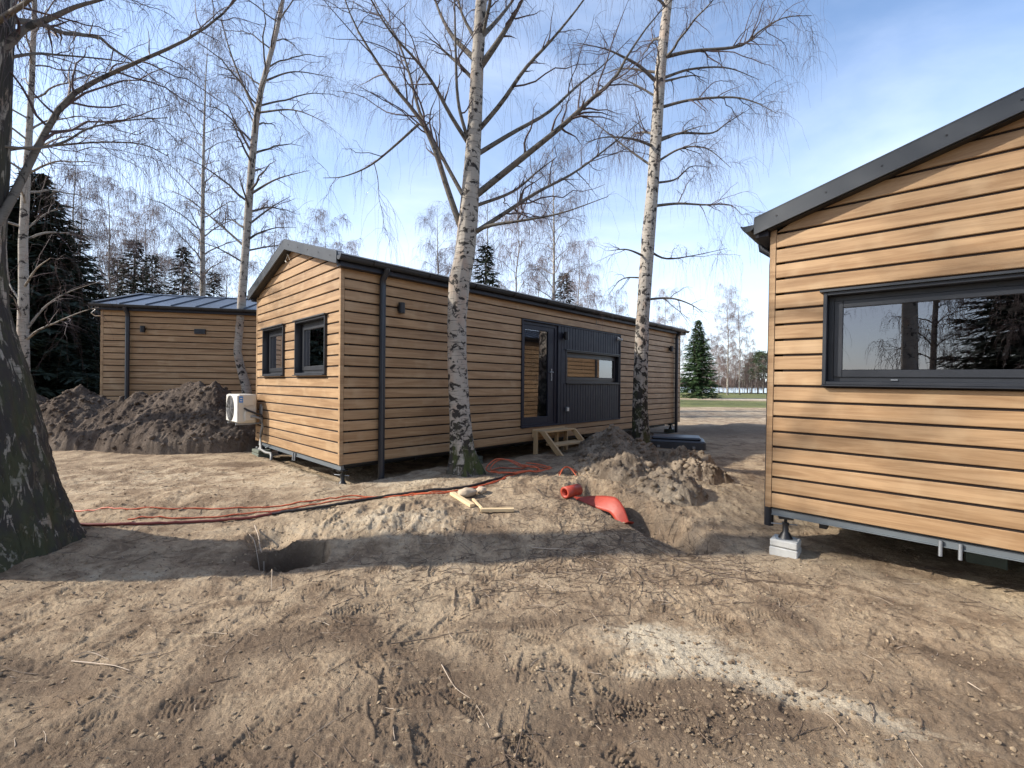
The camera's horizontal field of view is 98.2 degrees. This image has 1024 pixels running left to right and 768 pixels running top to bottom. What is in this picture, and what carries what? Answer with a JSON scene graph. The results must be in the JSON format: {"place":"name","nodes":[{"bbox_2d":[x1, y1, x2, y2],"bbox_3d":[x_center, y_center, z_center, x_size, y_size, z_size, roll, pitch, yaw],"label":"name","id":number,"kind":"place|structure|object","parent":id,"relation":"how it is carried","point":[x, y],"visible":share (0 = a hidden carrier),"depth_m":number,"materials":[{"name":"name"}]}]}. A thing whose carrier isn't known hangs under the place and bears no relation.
{"place":"outdoors","nodes":[
{"label":"outdoors","id":0,"kind":"place"},
{"bbox_2d":[0,392,1023,767],"bbox_3d":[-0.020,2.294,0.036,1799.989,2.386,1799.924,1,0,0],"label":"ground","id":1,"kind":"structure","parent":0,"point":[730,428],"depth_m":2.87,"materials":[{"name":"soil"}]},
{"bbox_2d":[7,242,67,399],"bbox_3d":[-16.896,-2.945,12.076,7.095,9.758,7.204,0,0,16],"label":"spruce tree","id":2,"kind":"object","parent":1,"relation":"on","point":[33,341],"visible":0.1,"depth_m":13.76,"materials":[{"name":"green plant"}]},
{"bbox_2d":[7,167,108,398],"bbox_3d":[-16.319,-2.652,15.048,6.573,9.039,6.673,1,0,-43],"label":"spruce tree","id":3,"kind":"object","parent":1,"relation":"on","point":[69,374],"visible":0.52,"depth_m":14.86,"materials":[{"name":"green plant"}]},
{"bbox_2d":[54,283,100,394],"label":"spruce tree","id":4,"kind":"object","parent":1,"relation":"on","point":[93,332],"visible":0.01,"depth_m":17.53,"materials":[{"name":"green plant"}]},
{"bbox_2d":[36,384,124,450],"bbox_3d":[-9.095,0.722,9.116,4.370,1.449,2.276,1,0,0],"label":"dirt heap","id":5,"kind":"object","parent":1,"relation":"on","point":[68,415],"visible":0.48,"depth_m":8.54,"materials":[{"name":"soil"}]},
{"bbox_2d":[49,164,128,291],"bbox_3d":[-34.981,-8.373,35.823,6.548,18.960,5.879,1,0,-37],"label":"birch tree","id":6,"kind":"object","parent":1,"relation":"on","point":[78,175],"visible":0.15,"depth_m":36.01,"materials":[{"name":"grey plant"}]},
{"bbox_2d":[46,141,133,291],"bbox_3d":[-19.767,-4.957,20.363,3.605,12.389,3.628,1,0,-27],"label":"birch tree","id":7,"kind":"object","parent":1,"relation":"on","point":[84,222],"visible":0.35,"depth_m":20.22,"materials":[{"name":"grey plant"}]},
{"bbox_2d":[86,281,111,363],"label":"spruce tree","id":8,"kind":"object","parent":1,"relation":"on","point":[97,298],"visible":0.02,"depth_m":19.98,"materials":[{"name":"green plant"}]},
{"bbox_2d":[71,652,129,670],"bbox_3d":[-2.278,1.558,2.494,0.482,0.044,0.085,0,0,17],"label":"stick","id":9,"kind":"object","parent":1,"relation":"on","point":[94,662],"visible":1,"depth_m":2.49,"materials":[{"name":"wood"}]},
{"bbox_2d":[8,0,200,391],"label":"birch tree","id":10,"kind":"object","parent":1,"relation":"on","point":[22,305],"visible":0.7,"depth_m":8.09,"materials":[{"name":"grey plant"}]},
{"bbox_2d":[58,168,158,296],"bbox_3d":[-21.700,-5.108,23.823,3.919,12.640,4.366,0,0,28],"label":"birch tree","id":11,"kind":"object","parent":1,"relation":"on","point":[110,282],"visible":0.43,"depth_m":23.88,"materials":[{"name":"grey plant"}]},
{"bbox_2d":[99,258,129,299],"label":"spruce tree","id":12,"kind":"object","parent":1,"relation":"on","point":[112,274],"visible":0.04,"depth_m":26.97,"materials":[{"name":"green plant"}]},
{"bbox_2d":[107,240,157,296],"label":"spruce tree","id":13,"kind":"object","parent":1,"relation":"on","point":[133,283],"visible":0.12,"depth_m":24.93,"materials":[{"name":"green plant"}]},
{"bbox_2d":[94,196,178,294],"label":"birch tree","id":14,"kind":"object","parent":1,"relation":"on","point":[155,211],"visible":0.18,"depth_m":32.98,"materials":[{"name":"grey plant"}]},
{"bbox_2d":[101,186,178,294],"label":"birch tree","id":15,"kind":"object","parent":1,"relation":"on","point":[123,200],"visible":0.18,"depth_m":37.60,"materials":[{"name":"grey plant"}]},
{"bbox_2d":[139,254,165,293],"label":"spruce tree","id":16,"kind":"object","parent":1,"relation":"on","point":[151,261],"visible":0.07,"depth_m":27.00,"materials":[{"name":"green plant"}]},
{"bbox_2d":[0,0,325,572],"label":"birch tree","id":17,"kind":"object","parent":1,"relation":"on","point":[38,516],"visible":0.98,"depth_m":3.85,"materials":[{"name":"grey plant"}]},
{"bbox_2d":[149,254,178,294],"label":"birch tree","id":18,"kind":"object","parent":1,"relation":"on","point":[161,275],"visible":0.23,"depth_m":26.09,"materials":[{"name":"grey plant"}]},
{"bbox_2d":[88,293,256,400],"bbox_3d":[-4.870,-0.609,13.190,10.790,3.631,3.998,1,0,-13],"label":"wooden cabin","id":19,"kind":"object","parent":1,"relation":"on","point":[161,343],"visible":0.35,"depth_m":10.64,"materials":[{"name":"brown wood"}]},
{"bbox_2d":[74,381,273,454],"bbox_3d":[-6.666,0.730,9.097,4.516,1.605,2.637,1,0,0],"label":"dirt heap","id":20,"kind":"object","parent":1,"relation":"on","point":[188,417],"visible":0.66,"depth_m":8.27,"materials":[{"name":"soil"}]},
{"bbox_2d":[80,510,280,525],"bbox_3d":[-3.382,1.388,4.526,1.836,0.111,0.126,1,0,-21],"label":"hose","id":21,"kind":"object","parent":1,"relation":"on","point":[162,522],"visible":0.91,"depth_m":4.47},
{"bbox_2d":[159,245,206,295],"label":"spruce tree","id":22,"kind":"object","parent":1,"relation":"on","point":[186,261],"visible":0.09,"depth_m":22.93,"materials":[{"name":"green plant"}]},
{"bbox_2d":[157,255,208,294],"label":"birch tree","id":23,"kind":"object","parent":1,"relation":"on","point":[179,275],"visible":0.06,"depth_m":29.64,"materials":[{"name":"grey plant"}]},
{"bbox_2d":[157,229,222,296],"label":"birch tree","id":24,"kind":"object","parent":1,"relation":"on","point":[188,255],"visible":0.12,"depth_m":39.76,"materials":[{"name":"grey plant"}]},
{"bbox_2d":[127,3,267,297],"bbox_3d":[-13.087,-6.653,18.516,5.510,16.059,4.942,0,0,27],"label":"birch tree","id":25,"kind":"object","parent":1,"relation":"on","point":[202,277],"visible":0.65,"depth_m":18.31,"materials":[{"name":"grey plant"}]},
{"bbox_2d":[206,272,225,296],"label":"spruce tree","id":26,"kind":"object","parent":1,"relation":"on","point":[214,289],"visible":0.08,"depth_m":25.99,"materials":[{"name":"green plant"}]},
{"bbox_2d":[187,242,255,297],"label":"birch tree","id":27,"kind":"object","parent":1,"relation":"on","point":[236,264],"visible":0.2,"depth_m":33.90,"materials":[{"name":"grey plant"}]},
{"bbox_2d":[133,0,370,393],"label":"birch tree","id":28,"kind":"object","parent":1,"relation":"on","point":[246,249],"visible":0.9,"depth_m":10.94,"materials":[{"name":"grey plant"}]},
{"bbox_2d":[249,525,271,588],"bbox_3d":[-2.229,1.800,3.947,0.082,0.709,1.445,1,0,-37],"label":"stick","id":29,"kind":"object","parent":1,"relation":"on","point":[261,551],"visible":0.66,"depth_m":4.08,"materials":[{"name":"wood"}]},
{"bbox_2d":[252,448,271,457],"bbox_3d":[-4.524,1.259,8.011,0.380,0.163,0.220,0,0,44],"label":"concrete block","id":30,"kind":"object","parent":1,"relation":"on","point":[257,452],"depth_m":7.90,"materials":[{"name":"concrete"}]},
{"bbox_2d":[234,197,308,283],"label":"birch tree","id":31,"kind":"object","parent":1,"relation":"on","point":[271,248],"visible":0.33,"depth_m":23.59,"materials":[{"name":"grey plant"}]},
{"bbox_2d":[74,469,543,511],"bbox_3d":[-2.052,1.307,5.292,5.484,0.200,0.572,1,0,-18],"label":"orange cable","id":32,"kind":"object","parent":1,"relation":"on","point":[272,506],"visible":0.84,"depth_m":5.00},
{"bbox_2d":[127,478,505,519],"bbox_3d":[-1.932,1.337,5.104,4.065,0.193,0.279,1,0,-21],"label":"orange cable","id":33,"kind":"object","parent":1,"relation":"on","point":[293,507],"visible":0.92,"depth_m":4.96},
{"bbox_2d":[295,207,353,254],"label":"birch tree","id":34,"kind":"object","parent":1,"relation":"on","point":[321,226],"visible":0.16,"depth_m":27.03,"materials":[{"name":"grey plant"}]},
{"bbox_2d":[334,469,348,483],"bbox_3d":[-2.280,1.253,5.943,0.223,0.214,0.124,0,0,27],"label":"support jack","id":35,"kind":"object","parent":1,"relation":"on","point":[342,480],"visible":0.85,"depth_m":5.92,"materials":[{"name":"grey metal"}]},
{"bbox_2d":[330,238,365,255],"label":"birch tree","id":36,"kind":"object","parent":1,"relation":"on","point":[353,246],"visible":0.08,"depth_m":35.87,"materials":[{"name":"grey plant"}]},
{"bbox_2d":[272,473,513,514],"bbox_3d":[-1.188,1.332,5.424,3.077,0.226,0.343,1,0,-28],"label":"hose","id":37,"kind":"object","parent":1,"relation":"on","point":[368,498],"visible":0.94,"depth_m":5.32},
{"bbox_2d":[390,631,473,643],"bbox_3d":[-0.491,1.577,2.760,0.512,0.015,0.014,1,0,-17],"label":"stick","id":38,"kind":"object","parent":1,"relation":"on","point":[425,638],"visible":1,"depth_m":2.74,"materials":[{"name":"wood"}]},
{"bbox_2d":[411,201,456,275],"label":"birch tree","id":39,"kind":"object","parent":1,"relation":"on","point":[438,264],"visible":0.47,"depth_m":20.93,"materials":[{"name":"grey plant"}]},
{"bbox_2d":[441,664,470,698],"bbox_3d":[-0.310,1.583,2.359,0.023,0.020,0.311,1,0,-36],"label":"stick","id":40,"kind":"object","parent":1,"relation":"on","point":[452,683],"visible":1,"depth_m":2.36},
{"bbox_2d":[450,492,474,506],"bbox_3d":[-0.581,1.333,5.132,0.060,0.035,0.498,0,4,-35],"label":"wood offcut","id":41,"kind":"object","parent":1,"relation":"on","point":[460,498],"visible":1,"depth_m":5.09,"materials":[{"name":"wood"}]},
{"bbox_2d":[435,216,492,280],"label":"birch tree","id":42,"kind":"object","parent":1,"relation":"on","point":[451,246],"visible":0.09,"depth_m":37.82,"materials":[{"name":"grey plant"}]},
{"bbox_2d":[457,487,476,497],"bbox_3d":[-0.530,1.300,5.315,0.247,0.118,0.155,1,0,-23],"label":"stone","id":43,"kind":"object","parent":1,"relation":"on","point":[466,492],"visible":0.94,"depth_m":5.26,"materials":[{"name":"stone"}]},
{"bbox_2d":[246,239,689,479],"bbox_3d":[0.161,-0.427,10.791,3.998,3.631,10.740,0,0,44],"label":"wooden cabin","id":44,"kind":"object","parent":1,"relation":"on","point":[351,363],"visible":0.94,"depth_m":7.09,"materials":[{"name":"brown wood"}]},
{"bbox_2d":[226,394,272,459],"bbox_3d":[-4.652,0.738,7.847,1.361,1.106,0.424,0,0,44],"label":"air conditioner","id":45,"kind":"object","parent":44,"relation":"attached to","point":[241,409],"visible":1,"depth_m":7.80,"materials":[{"name":"white plastic"}]},
{"bbox_2d":[261,323,285,376],"bbox_3d":[-4.045,-0.558,7.635,1.080,0.855,0.223,0,0,44],"label":"window","id":46,"kind":"structure","parent":44,"relation":"in","point":[273,337],"depth_m":7.78,"materials":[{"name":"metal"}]},
{"bbox_2d":[292,313,328,375],"bbox_3d":[-2.914,-0.549,6.532,1.160,0.855,0.223,0,0,44],"label":"window","id":47,"kind":"structure","parent":44,"relation":"in","point":[310,333],"depth_m":6.65,"materials":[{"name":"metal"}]},
{"bbox_2d":[523,324,553,424],"bbox_3d":[0.533,-0.182,8.697,0.115,1.905,0.937,0,0,44],"label":"door","id":48,"kind":"structure","parent":44,"relation":"in","point":[549,417],"depth_m":8.92,"materials":[{"name":"black metal"}]},
{"bbox_2d":[566,349,620,383],"bbox_3d":[1.827,-0.358,10.052,0.182,0.720,2.160,0,0,44],"label":"window","id":49,"kind":"structure","parent":44,"relation":"in","point":[614,358],"depth_m":10.11,"materials":[{"name":"metal"}]},
{"bbox_2d":[472,498,482,508],"bbox_3d":[-0.394,1.359,5.040,0.030,0.020,0.330,0,4,-22],"label":"wood offcut","id":50,"kind":"object","parent":1,"relation":"on","point":[477,503],"visible":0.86,"depth_m":5.02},
{"bbox_2d":[476,486,486,493],"bbox_3d":[-0.377,1.300,5.431,0.132,0.096,0.110,1,0,0],"label":"stone","id":51,"kind":"object","parent":1,"relation":"on","point":[481,489],"visible":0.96,"depth_m":5.39,"materials":[{"name":"stone"}]},
{"bbox_2d":[451,178,516,288],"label":"birch tree","id":52,"kind":"object","parent":1,"relation":"on","point":[489,237],"visible":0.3,"depth_m":21.76,"materials":[{"name":"grey plant"}]},
{"bbox_2d":[472,242,501,287],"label":"spruce tree","id":53,"kind":"object","parent":1,"relation":"on","point":[492,280],"visible":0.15,"depth_m":19.45,"materials":[{"name":"green plant"}]},
{"bbox_2d":[481,508,513,511],"bbox_3d":[-0.159,1.373,4.841,0.364,0.035,0.050,1,0,-5],"label":"wood offcut","id":54,"kind":"object","parent":1,"relation":"on","point":[497,509],"visible":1,"depth_m":4.82,"materials":[{"name":"wood"}]},
{"bbox_2d":[277,0,724,476],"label":"birch tree","id":55,"kind":"object","parent":1,"relation":"on","point":[464,461],"visible":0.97,"depth_m":6.21,"materials":[{"name":"white plant"}]},
{"bbox_2d":[1,469,1017,767],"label":"dry stalks","id":56,"kind":"object","parent":1,"relation":"on","point":[547,607],"visible":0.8,"depth_m":3.55,"materials":[{"name":"plant"}]},
{"bbox_2d":[0,455,1023,767],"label":"pebbles","id":57,"kind":"object","parent":1,"relation":"on","point":[694,745],"visible":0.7,"depth_m":2.32,"materials":[{"name":"stone"}]},
{"bbox_2d":[0,454,1023,767],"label":"fallen twigs","id":58,"kind":"object","parent":1,"relation":"on","point":[604,530],"visible":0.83,"depth_m":3.67,"materials":[{"name":"wood"}]},
{"bbox_2d":[486,458,551,473],"bbox_3d":[0.103,1.179,6.379,0.961,0.199,0.594,1,0,0],"label":"cable coil","id":59,"kind":"object","parent":1,"relation":"on","point":[517,472],"visible":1,"depth_m":6.42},
{"bbox_2d":[514,703,525,758],"bbox_3d":[0.045,1.582,2.039,0.012,0.020,0.323,0,0,10],"label":"stick","id":60,"kind":"object","parent":1,"relation":"on","point":[520,735],"visible":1,"depth_m":1.99,"materials":[{"name":"wood"}]},
{"bbox_2d":[480,186,560,293],"bbox_3d":[0.445,-4.710,23.959,4.252,12.418,4.429,1,0,-42],"label":"birch tree","id":61,"kind":"object","parent":1,"relation":"on","point":[515,253],"visible":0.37,"depth_m":23.88,"materials":[{"name":"grey plant"}]},
{"bbox_2d":[520,252,559,298],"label":"birch tree","id":62,"kind":"object","parent":1,"relation":"on","point":[543,283],"visible":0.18,"depth_m":39.67,"materials":[{"name":"grey plant"}]},
{"bbox_2d":[513,130,597,303],"bbox_3d":[2.016,-4.766,19.890,3.860,12.541,4.303,1,0,-34],"label":"birch tree","id":63,"kind":"object","parent":1,"relation":"on","point":[554,290],"visible":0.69,"depth_m":19.95,"materials":[{"name":"grey plant"}]},
{"bbox_2d":[532,426,584,455],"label":"wooden steps","id":64,"kind":"structure","parent":1,"relation":"on","point":[546,434],"depth_m":8.52,"materials":[{"name":"brown wood"}]},
{"bbox_2d":[555,273,576,304],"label":"spruce tree","id":65,"kind":"object","parent":1,"relation":"on","point":[566,287],"visible":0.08,"depth_m":23.97,"materials":[{"name":"green plant"}]},
{"bbox_2d":[558,466,576,475],"bbox_3d":[0.784,1.216,6.115,0.338,0.158,0.187,1,0,0],"label":"orange cable","id":66,"kind":"object","parent":1,"relation":"on","point":[561,470],"visible":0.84,"depth_m":6.14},
{"bbox_2d":[559,238,604,309],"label":"birch tree","id":67,"kind":"object","parent":1,"relation":"on","point":[590,287],"visible":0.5,"depth_m":32.73,"materials":[{"name":"grey plant"}]},
{"bbox_2d":[571,273,607,311],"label":"birch tree","id":68,"kind":"object","parent":1,"relation":"on","point":[592,295],"visible":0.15,"depth_m":43.94,"materials":[{"name":"grey plant"}]},
{"bbox_2d":[560,484,633,523],"bbox_3d":[1.043,1.403,5.104,0.931,0.368,0.396,0,0,43],"label":"pipe","id":69,"kind":"object","parent":1,"relation":"on","point":[613,507],"visible":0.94,"depth_m":5.22,"materials":[{"name":"plastic"}]},
{"bbox_2d":[572,424,659,457],"bbox_3d":[1.853,1.145,7.998,2.011,0.829,1.837,1,0,0],"label":"dirt heap","id":70,"kind":"object","parent":1,"relation":"on","point":[612,439],"visible":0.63,"depth_m":7.86,"materials":[{"name":"soil"}]},
{"bbox_2d":[599,289,632,316],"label":"birch tree","id":71,"kind":"object","parent":1,"relation":"on","point":[622,307],"visible":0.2,"depth_m":35.98,"materials":[{"name":"grey plant"}]},
{"bbox_2d":[601,550,677,602],"bbox_3d":[1.018,1.569,3.657,0.378,0.046,0.941,1,0,0],"label":"stick","id":72,"kind":"object","parent":1,"relation":"on","point":[636,574],"visible":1,"depth_m":3.69,"materials":[{"name":"wood"}]},
{"bbox_2d":[571,451,733,506],"bbox_3d":[2.001,1.294,6.024,2.846,0.758,1.956,1,0,0],"label":"dirt heap","id":73,"kind":"object","parent":1,"relation":"on","point":[670,482],"visible":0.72,"depth_m":5.79,"materials":[{"name":"soil"}]},
{"bbox_2d":[650,287,682,354],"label":"birch tree","id":74,"kind":"object","parent":1,"relation":"on","point":[662,320],"visible":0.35,"depth_m":59.85,"materials":[{"name":"grey plant"}]},
{"bbox_2d":[664,428,673,433],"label":"concrete block","id":75,"kind":"structure","parent":1,"relation":"on","point":[666,430],"depth_m":13.21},
{"bbox_2d":[680,327,688,383],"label":"birch tree","id":76,"kind":"object","parent":1,"relation":"on","point":[681,352],"visible":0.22,"depth_m":83.70,"materials":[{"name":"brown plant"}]},
{"bbox_2d":[658,445,715,464],"bbox_3d":[2.749,1.253,7.019,1.157,0.565,1.071,1,0,-27],"label":"dirt heap","id":77,"kind":"object","parent":1,"relation":"on","point":[678,453],"visible":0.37,"depth_m":6.92,"materials":[{"name":"soil"}]},
{"bbox_2d":[544,0,836,442],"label":"birch tree","id":78,"kind":"object","parent":1,"relation":"on","point":[640,423],"visible":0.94,"depth_m":8.94,"materials":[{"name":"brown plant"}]},
{"bbox_2d":[680,320,723,398],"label":"spruce tree","id":79,"kind":"object","parent":1,"relation":"on","point":[694,388],"visible":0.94,"depth_m":51.49,"materials":[{"name":"green plant"}]},
{"bbox_2d":[706,336,720,393],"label":"birch tree","id":80,"kind":"object","parent":1,"relation":"on","point":[712,360],"visible":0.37,"depth_m":95.58,"materials":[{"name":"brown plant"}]},
{"bbox_2d":[708,335,729,393],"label":"birch tree","id":81,"kind":"object","parent":1,"relation":"on","point":[721,360],"visible":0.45,"depth_m":99.93,"materials":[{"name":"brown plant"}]},
{"bbox_2d":[713,343,726,393],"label":"birch tree","id":82,"kind":"object","parent":1,"relation":"on","point":[718,382],"visible":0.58,"depth_m":97.76,"materials":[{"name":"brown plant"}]},
{"bbox_2d":[717,353,728,392],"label":"birch tree","id":83,"kind":"object","parent":1,"relation":"on","point":[722,375],"visible":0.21,"depth_m":107.92,"materials":[{"name":"grey plant"}]},
{"bbox_2d":[680,378,766,387],"bbox_3d":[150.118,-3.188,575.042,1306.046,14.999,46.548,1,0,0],"label":"shore woods","id":84,"kind":"object","parent":1,"relation":"on","point":[765,386],"visible":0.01,"depth_m":559.25,"materials":[{"name":"grey plant"}]},
{"bbox_2d":[708,282,744,394],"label":"birch tree","id":85,"kind":"object","parent":1,"relation":"on","point":[728,346],"visible":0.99,"depth_m":75.71,"materials":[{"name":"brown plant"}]},
{"bbox_2d":[722,360,733,393],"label":"birch tree","id":86,"kind":"object","parent":1,"relation":"on","point":[726,378],"visible":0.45,"depth_m":99.04,"materials":[{"name":"grey plant"}]},
{"bbox_2d":[725,348,741,393],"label":"birch tree","id":87,"kind":"object","parent":1,"relation":"on","point":[730,371],"visible":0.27,"depth_m":103.97,"materials":[{"name":"grey plant"}]},
{"bbox_2d":[640,539,831,586],"bbox_3d":[1.810,1.562,3.804,1.529,0.082,0.286,0,0,34],"label":"stick","id":88,"kind":"object","parent":1,"relation":"on","point":[723,564],"visible":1,"depth_m":3.79,"materials":[{"name":"wood"}]},
{"bbox_2d":[729,347,743,393],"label":"birch tree","id":89,"kind":"object","parent":1,"relation":"on","point":[733,369],"visible":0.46,"depth_m":99.85,"materials":[{"name":"grey plant"}]},
{"bbox_2d":[724,298,756,394],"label":"birch tree","id":90,"kind":"object","parent":1,"relation":"on","point":[741,351],"visible":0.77,"depth_m":77.74,"materials":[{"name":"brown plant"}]},
{"bbox_2d":[738,362,748,389],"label":"birch tree","id":91,"kind":"object","parent":1,"relation":"on","point":[742,384],"visible":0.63,"depth_m":101.04,"materials":[{"name":"grey plant"}]},
{"bbox_2d":[740,354,748,392],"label":"birch tree","id":92,"kind":"object","parent":1,"relation":"on","point":[744,382],"visible":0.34,"depth_m":105.93,"materials":[{"name":"grey plant"}]},
{"bbox_2d":[742,339,755,393],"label":"birch tree","id":93,"kind":"object","parent":1,"relation":"on","point":[748,367],"visible":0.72,"depth_m":100.09,"materials":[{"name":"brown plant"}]},
{"bbox_2d":[745,351,756,392],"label":"birch tree","id":94,"kind":"object","parent":1,"relation":"on","point":[752,385],"visible":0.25,"depth_m":101.93,"materials":[{"name":"grey plant"}]},
{"bbox_2d":[742,356,761,393],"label":"pine tree","id":95,"kind":"object","parent":1,"relation":"on","point":[751,372],"visible":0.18,"depth_m":103.93,"materials":[{"name":"green plant"}]},
{"bbox_2d":[750,363,761,391],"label":"birch tree","id":96,"kind":"object","parent":1,"relation":"on","point":[755,375],"visible":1,"depth_m":95.88,"materials":[{"name":"grey plant"}]},
{"bbox_2d":[747,350,766,393],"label":"pine tree","id":97,"kind":"object","parent":1,"relation":"on","point":[759,355],"visible":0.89,"depth_m":97.56,"materials":[{"name":"green plant"}]},
{"bbox_2d":[756,351,766,392],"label":"pine tree","id":98,"kind":"object","parent":1,"relation":"on","point":[763,372],"visible":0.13,"depth_m":107.85,"materials":[{"name":"green plant"}]},
{"bbox_2d":[758,356,766,390],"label":"birch tree","id":99,"kind":"object","parent":1,"relation":"on","point":[762,380],"visible":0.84,"depth_m":97.02,"materials":[{"name":"grey plant"}]},
{"bbox_2d":[769,534,800,558],"bbox_3d":[2.605,1.567,4.226,0.230,0.189,0.200,0,0,42],"label":"concrete block","id":100,"kind":"object","parent":1,"relation":"on","point":[785,548],"depth_m":4.16,"materials":[{"name":"concrete"}]},
{"bbox_2d":[771,516,797,541],"bbox_3d":[2.598,1.367,4.230,0.223,0.213,0.124,0,0,25],"label":"support jack","id":101,"kind":"object","parent":100,"relation":"on","point":[784,534],"visible":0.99,"depth_m":4.20,"materials":[{"name":"metal"}]},
{"bbox_2d":[740,87,1023,562],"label":"wooden cabin","id":102,"kind":"object","parent":1,"relation":"on","point":[895,382],"visible":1,"depth_m":3.69,"materials":[{"name":"brown wood"}]},
{"bbox_2d":[820,269,1023,388],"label":"window","id":103,"kind":"structure","parent":102,"relation":"in","point":[1002,283],"depth_m":3.59,"materials":[{"name":"metal"}]},
{"bbox_2d":[964,551,1007,569],"bbox_3d":[4.353,1.577,4.079,0.260,0.232,0.180,0,0,42],"label":"concrete block","id":104,"kind":"object","parent":1,"relation":"on","point":[986,560],"depth_m":4.01,"materials":[{"name":"concrete"}]},
{"bbox_2d":[9,0,1023,382],"label":"sky","id":105,"kind":"structure","parent":0,"point":[907,70],"materials":[{"name":"blue"}]},
{"bbox_2d":[650,433,705,449],"bbox_3d":[3.599,1.267,9.741,1.160,0.260,0.818,0,0,20],"label":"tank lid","id":106,"kind":"object","parent":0,"point":[689,442],"visible":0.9,"depth_m":9.43,"materials":[{"name":"plastic"}]},
{"bbox_2d":[680,387,766,392],"bbox_3d":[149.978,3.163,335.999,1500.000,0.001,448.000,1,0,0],"label":"lake","id":107,"kind":"structure","parent":0,"point":[742,391],"depth_m":170.19,"materials":[{"name":"blue liquid"}]}
]}

